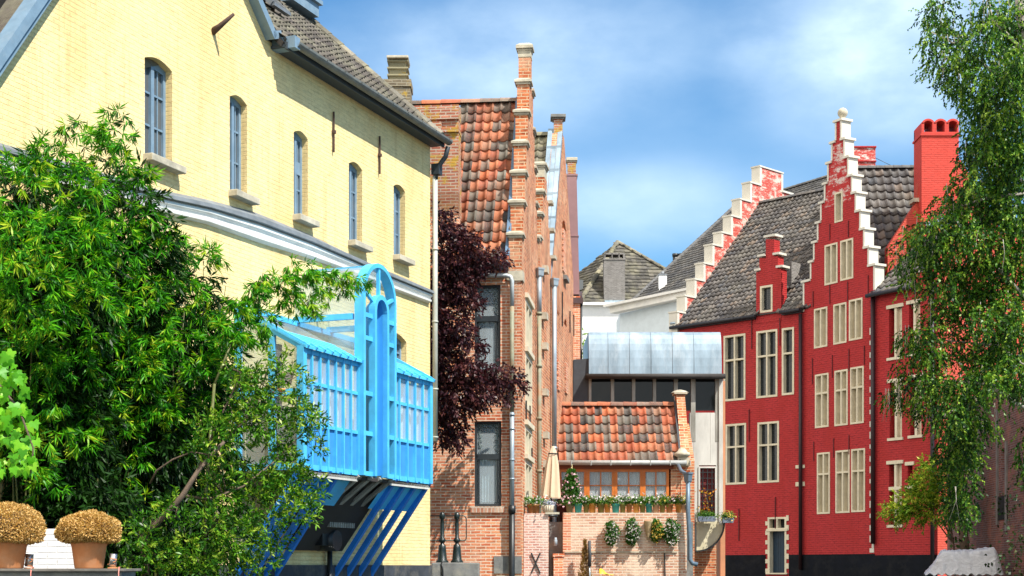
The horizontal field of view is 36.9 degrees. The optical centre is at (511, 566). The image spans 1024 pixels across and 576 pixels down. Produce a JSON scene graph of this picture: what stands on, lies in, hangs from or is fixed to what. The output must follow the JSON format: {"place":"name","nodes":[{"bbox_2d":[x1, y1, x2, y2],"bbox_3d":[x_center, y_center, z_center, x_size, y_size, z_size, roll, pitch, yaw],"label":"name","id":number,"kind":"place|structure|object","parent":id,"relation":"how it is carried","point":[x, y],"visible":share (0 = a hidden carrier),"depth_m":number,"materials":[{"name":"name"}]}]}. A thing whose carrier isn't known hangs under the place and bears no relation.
{"place":"outdoors","nodes":[
{"label":"outdoors","id":0,"kind":"place"},
{"bbox_2d":[549,522,692,575],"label":"terrace floor","id":1,"kind":"structure","parent":0,"point":[555,529],"depth_m":37.30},
{"bbox_2d":[315,0,1023,270],"label":"sky","id":2,"kind":"structure","parent":0,"point":[669,107],"materials":[{"name":"blue"}]},
{"label":"water","id":3,"kind":"structure","parent":0,"visible":0},
{"bbox_2d":[876,453,955,575],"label":"yellow green bush","id":4,"kind":"object","parent":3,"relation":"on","point":[906,508],"visible":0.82,"depth_m":44.78,"materials":[{"name":"green plant"}]},
{"bbox_2d":[924,547,1003,575],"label":"covered boat","id":5,"kind":"object","parent":3,"relation":"on","point":[963,562],"visible":0.98,"depth_m":40.58,"materials":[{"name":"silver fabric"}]},
{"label":"garden soil","id":6,"kind":"structure","parent":0,"visible":0},
{"bbox_2d":[0,348,41,479],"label":"grape vine","id":7,"kind":"object","parent":6,"relation":"on","point":[14,380],"visible":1,"depth_m":10.50,"materials":[{"name":"green plant"}]},
{"bbox_2d":[23,529,74,568],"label":"white garden wall","id":8,"kind":"structure","parent":6,"relation":"on","point":[50,551],"depth_m":15.95,"materials":[{"name":"brick"}]},
{"bbox_2d":[0,102,264,575],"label":"bamboo clump","id":9,"kind":"object","parent":6,"relation":"on","point":[71,277],"visible":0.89,"depth_m":17.87,"materials":[{"name":"green plant"}]},
{"bbox_2d":[106,338,333,575],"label":"evergreen shrub","id":10,"kind":"object","parent":6,"relation":"on","point":[143,559],"visible":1,"depth_m":17.59,"materials":[{"name":"green plant"}]},
{"bbox_2d":[203,252,374,575],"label":"bamboo branch","id":11,"kind":"object","parent":6,"relation":"on","point":[240,337],"visible":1,"depth_m":19.70,"materials":[{"name":"green plant"}]},
{"bbox_3d":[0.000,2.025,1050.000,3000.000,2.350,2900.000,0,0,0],"label":"ground","id":12,"kind":"structure","parent":0,"visible":0},
{"bbox_2d":[0,567,141,575],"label":"garden ledge","id":13,"kind":"object","parent":12,"relation":"on","point":[67,572],"visible":0.98,"depth_m":14.95,"materials":[{"name":"grey stone"}]},
{"bbox_2d":[0,501,46,568],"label":"potted topiary","id":14,"kind":"object","parent":13,"relation":"on","point":[20,531],"visible":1,"depth_m":14.96,"materials":[{"name":"ceramic"}]},
{"bbox_2d":[24,554,33,568],"bbox_3d":[-4.775,-0.052,15.178,0.107,0.148,0.105,0,0,0],"label":"garden spotlight","id":15,"kind":"object","parent":13,"relation":"on","point":[29,559],"visible":0.94,"depth_m":15.14,"materials":[{"name":"metal"}]},
{"bbox_2d":[53,508,122,568],"bbox_3d":[-4.190,-0.278,15.217,0.664,0.600,0.621,0,0,30],"label":"potted topiary","id":16,"kind":"object","parent":13,"relation":"on","point":[88,535],"visible":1,"depth_m":15.06,"materials":[{"name":"ceramic"}]},
{"bbox_2d":[107,554,117,568],"bbox_3d":[-3.905,-0.052,15.018,0.100,0.148,0.105,0,0,0],"label":"garden spotlight","id":17,"kind":"object","parent":13,"relation":"on","point":[113,561],"visible":1,"depth_m":14.99,"materials":[{"name":"metal"}]},
{"bbox_2d":[0,0,452,575],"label":"yellow house","id":18,"kind":"structure","parent":12,"relation":"on","point":[274,132],"depth_m":23.70,"materials":[{"name":"paint"}]},
{"bbox_2d":[143,65,186,174],"bbox_3d":[-4.766,-6.118,20.781,0.325,1.457,0.813,0,0,21],"label":"window","id":19,"kind":"structure","parent":18,"relation":"in","point":[155,76],"depth_m":20.88,"materials":[{"name":"blue glass"}]},
{"bbox_2d":[228,96,259,205],"bbox_3d":[-4.026,-6.160,22.679,0.325,1.535,0.651,0,0,21],"label":"window","id":20,"kind":"structure","parent":18,"relation":"in","point":[235,192],"depth_m":22.77,"materials":[{"name":"blue glass"}]},
{"bbox_2d":[292,132,319,227],"bbox_3d":[-3.347,-6.171,24.422,0.325,1.463,0.625,0,0,21],"label":"window","id":21,"kind":"structure","parent":18,"relation":"in","point":[297,216],"depth_m":24.49,"materials":[{"name":"blue glass"}]},
{"bbox_2d":[234,264,435,575],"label":"bay window","id":22,"kind":"structure","parent":18,"relation":"in","point":[386,440],"depth_m":24.23,"materials":[{"name":"blue wood"}]},
{"bbox_2d":[348,163,372,252],"bbox_3d":[-2.657,-6.137,26.187,0.325,1.464,0.669,0,0,21],"label":"window","id":23,"kind":"structure","parent":18,"relation":"in","point":[353,242],"depth_m":26.28,"materials":[{"name":"blue glass"}]},
{"bbox_2d":[393,186,414,265],"bbox_3d":[-2.030,-6.189,27.797,0.325,1.398,0.652,0,0,21],"label":"window","id":24,"kind":"structure","parent":18,"relation":"in","point":[398,257],"depth_m":27.91,"materials":[{"name":"blue glass"}]},
{"bbox_2d":[431,561,479,575],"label":"quay block","id":25,"kind":"structure","parent":12,"relation":"on","point":[455,569],"depth_m":30.13,"materials":[{"name":"grey concrete"}]},
{"bbox_2d":[430,512,466,562],"bbox_3d":[-1.332,-0.579,30.350,0.877,1.005,0.253,0,0,0],"label":"canal railing","id":26,"kind":"object","parent":25,"relation":"on","point":[456,556],"visible":0.99,"depth_m":30.30,"materials":[{"name":"black metal"}]},
{"bbox_2d":[411,43,540,575],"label":"stepped gable house","id":27,"kind":"structure","parent":12,"relation":"on","point":[487,187],"depth_m":31.21,"materials":[{"name":"orange brick"}]},
{"bbox_2d":[384,55,412,102],"bbox_3d":[-2.461,-9.343,33.300,0.591,3.286,0.660,0,0,0],"label":"roof chimney","id":28,"kind":"object","parent":27,"relation":"on","point":[398,79],"visible":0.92,"depth_m":33.07,"materials":[{"name":"grey brick"}]},
{"bbox_2d":[470,421,503,512],"bbox_3d":[-0.461,-2.063,31.321,0.754,1.951,0.610,0,0,6],"label":"window","id":29,"kind":"structure","parent":27,"relation":"in","point":[487,434],"depth_m":31.25,"materials":[{"name":"glass"}]},
{"bbox_2d":[475,285,499,375],"bbox_3d":[-0.470,-4.822,31.327,0.734,1.948,0.600,0,0,6],"label":"window","id":30,"kind":"structure","parent":27,"relation":"in","point":[489,324],"depth_m":31.27,"materials":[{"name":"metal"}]},
{"bbox_2d":[525,292,534,350],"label":"window","id":31,"kind":"structure","parent":27,"relation":"in","point":[529,305],"depth_m":32.47,"materials":[{"name":"beige stone"}]},
{"bbox_2d":[525,346,534,414],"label":"window","id":32,"kind":"structure","parent":27,"relation":"in","point":[529,357],"depth_m":32.47,"materials":[{"name":"beige stone"}]},
{"bbox_2d":[525,419,534,455],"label":"window","id":33,"kind":"structure","parent":27,"relation":"in","point":[528,432],"depth_m":32.43,"materials":[{"name":"beige wood"}]},
{"bbox_2d":[525,453,534,505],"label":"window","id":34,"kind":"structure","parent":27,"relation":"in","point":[529,460],"depth_m":32.43,"materials":[{"name":"beige stone"}]},
{"bbox_2d":[430,199,532,458],"bbox_3d":[-0.867,-2.655,29.849,2.542,8.917,1.686,0,0,0],"label":"purple plum tree","id":35,"kind":"object","parent":12,"relation":"on","point":[479,381],"visible":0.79,"depth_m":29.63,"materials":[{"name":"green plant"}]},
{"bbox_2d":[524,512,558,575],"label":"garden wall","id":36,"kind":"structure","parent":12,"relation":"on","point":[535,544],"depth_m":31.40,"materials":[{"name":"brick"}]},
{"bbox_2d":[524,493,550,512],"bbox_3d":[0.413,-1.297,31.519,1.030,0.422,0.671,0,0,14],"label":"flowerpot","id":37,"kind":"object","parent":36,"relation":"on","point":[533,506],"visible":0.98,"depth_m":31.41,"materials":[{"name":"brown ceramic"}]},
{"bbox_2d":[539,499,557,512],"bbox_3d":[0.730,-1.251,31.498,0.415,0.292,0.323,0,0,0],"label":"wicker planter","id":38,"kind":"object","parent":36,"relation":"on","point":[548,507],"visible":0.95,"depth_m":31.42,"materials":[{"name":"wicker"}]},
{"bbox_2d":[540,444,560,516],"bbox_3d":[0.801,-1.788,31.950,0.407,1.512,0.326,0,0,-18],"label":"closed parasol","id":39,"kind":"object","parent":36,"relation":"on","point":[551,484],"visible":0.79,"depth_m":31.86,"materials":[{"name":"beige fabric"}]},
{"bbox_2d":[534,161,556,575],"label":"narrow gable house","id":40,"kind":"structure","parent":12,"relation":"on","point":[544,397],"depth_m":36.17,"materials":[{"name":"orange brick"}]},
{"bbox_2d":[534,128,573,521],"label":"zinc verged house","id":41,"kind":"structure","parent":12,"relation":"on","point":[548,147],"depth_m":39.99,"materials":[{"name":"orange brick"}]},
{"bbox_2d":[550,114,565,167],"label":"chimney","id":42,"kind":"object","parent":41,"relation":"on","point":[557,120],"visible":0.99,"depth_m":40.30,"materials":[{"name":"brick"}]},
{"bbox_2d":[550,480,566,521],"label":"passage gate","id":43,"kind":"structure","parent":41,"relation":"attached to","point":[561,510],"depth_m":37.60,"materials":[{"name":"black metal"}]},
{"bbox_2d":[578,538,592,575],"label":"dry shrub","id":44,"kind":"object","parent":12,"relation":"on","point":[583,572],"visible":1,"depth_m":36.68,"materials":[{"name":"brown plant"}]},
{"bbox_2d":[588,541,591,575],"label":"post","id":45,"kind":"object","parent":12,"relation":"on","point":[589,554],"visible":1,"depth_m":36.57,"materials":[{"name":"metal"}]},
{"bbox_2d":[553,513,686,575],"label":"terrace wall","id":46,"kind":"structure","parent":12,"relation":"on","point":[644,556],"depth_m":37.00,"materials":[{"name":"brick"}]},
{"bbox_2d":[558,494,580,512],"bbox_3d":[1.406,-1.540,37.123,0.538,0.490,0.461,0,0,-14],"label":"flowerpot","id":47,"kind":"object","parent":46,"relation":"on","point":[569,509],"visible":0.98,"depth_m":37.06,"materials":[{"name":"ceramic"}]},
{"bbox_2d":[557,467,583,511],"bbox_3d":[1.426,-1.885,37.189,0.710,1.180,0.777,0,0,0],"label":"climbing mandevilla","id":48,"kind":"object","parent":46,"relation":"on","point":[571,480],"visible":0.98,"depth_m":37.10,"materials":[{"name":"green plant"}]},
{"bbox_2d":[571,492,587,512],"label":"flowerpot","id":49,"kind":"object","parent":46,"relation":"on","point":[578,508],"visible":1,"depth_m":37.06,"materials":[{"name":"teal ceramic"}]},
{"bbox_2d":[582,493,599,512],"bbox_3d":[1.903,-1.536,37.102,0.658,0.482,0.458,0,0,0],"label":"flowerpot","id":50,"kind":"object","parent":46,"relation":"on","point":[592,507],"visible":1,"depth_m":37.06,"materials":[{"name":"orange ceramic"}]},
{"bbox_2d":[594,494,611,512],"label":"flowerpot","id":51,"kind":"object","parent":46,"relation":"on","point":[600,505],"visible":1,"depth_m":37.07,"materials":[{"name":"green ceramic"}]},
{"bbox_2d":[596,494,614,512],"bbox_3d":[2.302,-1.530,37.133,0.430,0.470,0.456,0,0,35],"label":"flowerpot","id":52,"kind":"object","parent":46,"relation":"on","point":[607,507],"visible":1,"depth_m":37.08,"materials":[{"name":"brown ceramic"}]},
{"bbox_2d":[604,519,620,545],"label":"hanging flowers","id":53,"kind":"object","parent":46,"relation":"hanging from","point":[612,534],"visible":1,"depth_m":36.79,"materials":[{"name":"green plant"}]},
{"bbox_2d":[605,493,623,512],"bbox_3d":[2.492,-1.533,37.152,0.581,0.476,0.546,0,0,0],"label":"flowerpot","id":54,"kind":"object","parent":46,"relation":"on","point":[615,506],"visible":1,"depth_m":37.06,"materials":[{"name":"teal ceramic"}]},
{"bbox_2d":[616,493,631,512],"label":"flowerpot","id":55,"kind":"object","parent":46,"relation":"on","point":[622,508],"visible":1,"depth_m":37.08,"materials":[{"name":"green ceramic"}]},
{"bbox_2d":[621,493,635,512],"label":"flowerpot","id":56,"kind":"object","parent":46,"relation":"on","point":[629,507],"visible":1,"depth_m":37.08,"materials":[{"name":"brown ceramic"}]},
{"bbox_2d":[625,517,641,546],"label":"hanging flowers","id":57,"kind":"object","parent":46,"relation":"hanging from","point":[633,533],"visible":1,"depth_m":36.80,"materials":[{"name":"green plant"}]},
{"bbox_2d":[628,492,646,512],"bbox_3d":[2.991,-1.544,37.151,0.504,0.499,0.502,0,0,0],"label":"flowerpot","id":58,"kind":"object","parent":46,"relation":"on","point":[636,506],"visible":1,"depth_m":37.07,"materials":[{"name":"orange ceramic"}]},
{"bbox_2d":[644,521,652,539],"bbox_3d":[3.273,-0.860,36.880,0.228,0.462,0.222,0,0,0],"label":"cone basket","id":59,"kind":"object","parent":46,"relation":"hanging from","point":[648,524],"visible":1,"depth_m":36.82,"materials":[{"name":"wicker"}]},
{"bbox_2d":[643,493,657,512],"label":"flowerpot","id":60,"kind":"object","parent":46,"relation":"on","point":[649,507],"visible":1,"depth_m":37.07,"materials":[{"name":"teal ceramic"}]},
{"bbox_2d":[650,518,664,543],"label":"hanging flowers","id":61,"kind":"object","parent":46,"relation":"hanging from","point":[657,528],"visible":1,"depth_m":36.79,"materials":[{"name":"yellow plant"}]},
{"bbox_2d":[646,494,668,512],"bbox_3d":[3.518,-1.536,37.117,0.591,0.483,0.472,0,0,0],"label":"flowerpot","id":62,"kind":"object","parent":46,"relation":"on","point":[656,507],"visible":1,"depth_m":37.07,"materials":[{"name":"beige ceramic"}]},
{"bbox_2d":[658,493,668,512],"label":"flowerpot","id":63,"kind":"object","parent":46,"relation":"on","point":[662,508],"visible":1,"depth_m":37.08,"materials":[{"name":"green ceramic"}]},
{"bbox_2d":[660,492,679,512],"bbox_3d":[3.788,-1.546,37.181,0.637,0.502,0.514,0,0,0],"label":"flowerpot","id":64,"kind":"object","parent":46,"relation":"on","point":[669,508],"visible":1,"depth_m":37.07,"materials":[{"name":"brown ceramic"}]},
{"bbox_2d":[662,518,680,545],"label":"hanging flowers","id":65,"kind":"object","parent":46,"relation":"hanging from","point":[670,532],"visible":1,"depth_m":36.80,"materials":[{"name":"green plant"}]},
{"bbox_2d":[672,492,684,512],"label":"flowerpot","id":66,"kind":"object","parent":46,"relation":"on","point":[678,504],"visible":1,"depth_m":37.08,"materials":[{"name":"brown ceramic"}]},
{"bbox_2d":[579,240,665,358],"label":"hipped roof house","id":67,"kind":"structure","parent":12,"relation":"on","point":[618,271],"depth_m":100.51,"materials":[{"name":"stone"}]},
{"bbox_2d":[558,390,697,575],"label":"garden room","id":68,"kind":"object","parent":12,"relation":"on","point":[621,448],"visible":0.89,"depth_m":39.18,"materials":[{"name":"orange brick"}]},
{"bbox_2d":[559,469,586,495],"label":"window","id":69,"kind":"structure","parent":68,"relation":"in","point":[582,473],"depth_m":39.00,"materials":[{"name":"orange glass"}]},
{"bbox_2d":[587,469,614,497],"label":"window","id":70,"kind":"structure","parent":68,"relation":"in","point":[600,482],"depth_m":39.15,"materials":[{"name":"glass"}]},
{"bbox_2d":[615,469,642,498],"bbox_3d":[2.966,-2.072,39.105,0.715,0.796,0.210,0,0,0],"label":"window","id":71,"kind":"structure","parent":68,"relation":"in","point":[630,481],"depth_m":39.15,"materials":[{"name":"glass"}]},
{"bbox_2d":[643,469,668,497],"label":"window","id":72,"kind":"structure","parent":68,"relation":"in","point":[655,481],"depth_m":39.14,"materials":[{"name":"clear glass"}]},
{"bbox_2d":[573,332,725,575],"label":"zinc roofed building","id":73,"kind":"structure","parent":12,"relation":"on","point":[635,366],"depth_m":42.97,"materials":[{"name":"black"}]},
{"bbox_2d":[566,157,582,359],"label":"chimney","id":74,"kind":"object","parent":73,"relation":"on","point":[571,163],"visible":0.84,"depth_m":43.18,"materials":[{"name":"brick"}]},
{"bbox_2d":[698,466,716,518],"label":"window","id":75,"kind":"structure","parent":73,"relation":"in","point":[707,475],"depth_m":43.10,"materials":[{"name":"white wood"}]},
{"bbox_2d":[695,510,722,521],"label":"window box","id":76,"kind":"object","parent":73,"relation":"attached to","point":[707,516],"visible":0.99,"depth_m":42.60,"materials":[{"name":"green plant"}]},
{"bbox_2d":[719,510,736,524],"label":"window box","id":77,"kind":"object","parent":73,"relation":"attached to","point":[726,517],"visible":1,"depth_m":42.60,"materials":[{"name":"yellow plant"}]},
{"bbox_2d":[603,175,826,331],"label":"grey roof house","id":78,"kind":"structure","parent":12,"relation":"on","point":[652,303],"depth_m":89.29,"materials":[{"name":"blue stone"}]},
{"bbox_2d":[658,271,666,289],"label":"chimney","id":79,"kind":"object","parent":78,"relation":"on","point":[662,279],"visible":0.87,"depth_m":89.00,"materials":[{"name":"white paint"}]},
{"bbox_2d":[668,165,823,575],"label":"red dormer house","id":80,"kind":"structure","parent":12,"relation":"on","point":[743,296],"depth_m":63.95,"materials":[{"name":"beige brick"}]},
{"bbox_2d":[723,333,745,401],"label":"window","id":81,"kind":"structure","parent":80,"relation":"in","point":[734,346],"depth_m":64.49,"materials":[{"name":"beige wood"}]},
{"bbox_2d":[725,423,745,484],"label":"window","id":82,"kind":"structure","parent":80,"relation":"in","point":[735,434],"depth_m":64.46,"materials":[{"name":"beige wood"}]},
{"bbox_2d":[760,284,772,312],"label":"window","id":83,"kind":"structure","parent":80,"relation":"in","point":[766,292],"depth_m":63.41,"materials":[{"name":"beige stone"}]},
{"bbox_2d":[756,329,777,397],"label":"window","id":84,"kind":"structure","parent":80,"relation":"in","point":[766,340],"depth_m":63.32,"materials":[{"name":"beige wood"}]},
{"bbox_2d":[757,421,778,482],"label":"window","id":85,"kind":"structure","parent":80,"relation":"in","point":[767,432],"depth_m":63.27,"materials":[{"name":"beige wood"}]},
{"bbox_2d":[773,531,783,572],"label":"door","id":86,"kind":"structure","parent":80,"relation":"in","point":[778,536],"depth_m":63.12,"materials":[{"name":"wood"}]},
{"bbox_2d":[782,327,793,394],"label":"window","id":87,"kind":"structure","parent":80,"relation":"in","point":[787,333],"depth_m":62.69,"materials":[{"name":"beige wood"}]},
{"bbox_2d":[801,108,913,575],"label":"red gabled house","id":88,"kind":"structure","parent":12,"relation":"on","point":[864,210],"depth_m":60.29,"materials":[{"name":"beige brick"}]},
{"bbox_2d":[814,306,827,348],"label":"window","id":89,"kind":"structure","parent":88,"relation":"in","point":[820,314],"depth_m":61.11,"materials":[{"name":"beige wood"}]},
{"bbox_2d":[815,373,828,427],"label":"window","id":90,"kind":"structure","parent":88,"relation":"in","point":[821,380],"depth_m":61.06,"materials":[{"name":"beige wood"}]},
{"bbox_2d":[817,452,829,513],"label":"window","id":91,"kind":"structure","parent":88,"relation":"in","point":[823,459],"depth_m":60.98,"materials":[{"name":"beige wood"}]},
{"bbox_2d":[824,242,837,285],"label":"window","id":92,"kind":"structure","parent":88,"relation":"in","point":[830,250],"depth_m":60.58,"materials":[{"name":"beige wood"}]},
{"bbox_2d":[834,191,842,222],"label":"window","id":93,"kind":"structure","parent":88,"relation":"in","point":[838,197],"depth_m":60.31,"materials":[{"name":"beige stone"}]},
{"bbox_2d":[833,302,846,344],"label":"window","id":94,"kind":"structure","parent":88,"relation":"in","point":[839,310],"depth_m":60.12,"materials":[{"name":"beige wood"}]},
{"bbox_2d":[834,369,847,425],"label":"window","id":95,"kind":"structure","parent":88,"relation":"in","point":[840,376],"depth_m":60.06,"materials":[{"name":"beige wood"}]},
{"bbox_2d":[835,450,849,512],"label":"window","id":96,"kind":"structure","parent":88,"relation":"in","point":[842,458],"depth_m":60.02,"materials":[{"name":"beige stone"}]},
{"bbox_2d":[840,238,852,280],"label":"window","id":97,"kind":"structure","parent":88,"relation":"in","point":[846,246],"depth_m":59.82,"materials":[{"name":"beige wood"}]},
{"bbox_2d":[849,297,862,340],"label":"window","id":98,"kind":"structure","parent":88,"relation":"in","point":[855,305],"depth_m":59.35,"materials":[{"name":"beige wood"}]},
{"bbox_2d":[850,366,863,423],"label":"window","id":99,"kind":"structure","parent":88,"relation":"in","point":[856,373],"depth_m":59.29,"materials":[{"name":"beige wood"}]},
{"bbox_2d":[851,448,864,511],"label":"window","id":100,"kind":"structure","parent":88,"relation":"in","point":[857,455],"depth_m":59.23,"materials":[{"name":"beige stone"}]},
{"bbox_2d":[854,146,889,165],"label":"chimney","id":101,"kind":"object","parent":88,"relation":"on","point":[867,154],"visible":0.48,"depth_m":65.00,"materials":[{"name":"red brick"}]},
{"bbox_2d":[865,160,1023,575],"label":"red corner house","id":102,"kind":"structure","parent":12,"relation":"on","point":[900,447],"depth_m":57.51,"materials":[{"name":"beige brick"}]},
{"bbox_2d":[886,303,903,360],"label":"window","id":103,"kind":"structure","parent":102,"relation":"in","point":[897,311],"depth_m":57.50,"materials":[{"name":"beige stone"}]},
{"bbox_2d":[886,460,903,527],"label":"window","id":104,"kind":"structure","parent":102,"relation":"in","point":[897,463],"depth_m":57.50,"materials":[{"name":"beige wood"}]},
{"bbox_2d":[887,378,903,440],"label":"window","id":105,"kind":"structure","parent":102,"relation":"in","point":[898,422],"depth_m":57.47,"materials":[{"name":"beige wood"}]},
{"bbox_2d":[906,299,919,355],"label":"window","id":106,"kind":"structure","parent":102,"relation":"in","point":[915,316],"depth_m":56.69,"materials":[{"name":"beige wood"}]},
{"bbox_2d":[907,374,922,438],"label":"window","id":107,"kind":"structure","parent":102,"relation":"in","point":[917,434],"depth_m":56.62,"materials":[{"name":"beige wood"}]},
{"bbox_2d":[912,119,959,235],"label":"red chimney","id":108,"kind":"object","parent":102,"relation":"on","point":[934,143],"visible":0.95,"depth_m":59.80,"materials":[{"name":"brick"}]},
{"bbox_2d":[873,0,1023,540],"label":"weeping birch","id":109,"kind":"object","parent":12,"relation":"on","point":[998,154],"visible":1,"depth_m":29.15,"materials":[{"name":"green plant"}]},
{"bbox_2d":[939,364,988,575],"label":"tree trunk","id":110,"kind":"object","parent":12,"relation":"on","point":[964,544],"visible":0.14,"depth_m":43.67,"materials":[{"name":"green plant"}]},
{"bbox_2d":[944,383,1023,575],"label":"brick house","id":111,"kind":"structure","parent":12,"relation":"on","point":[998,476],"depth_m":41.92,"materials":[{"name":"brick"}]},
{"bbox_2d":[984,392,1023,575],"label":"wall creeper","id":112,"kind":"object","parent":111,"relation":"on","point":[1010,544],"depth_m":36.63,"materials":[{"name":"green plant"}]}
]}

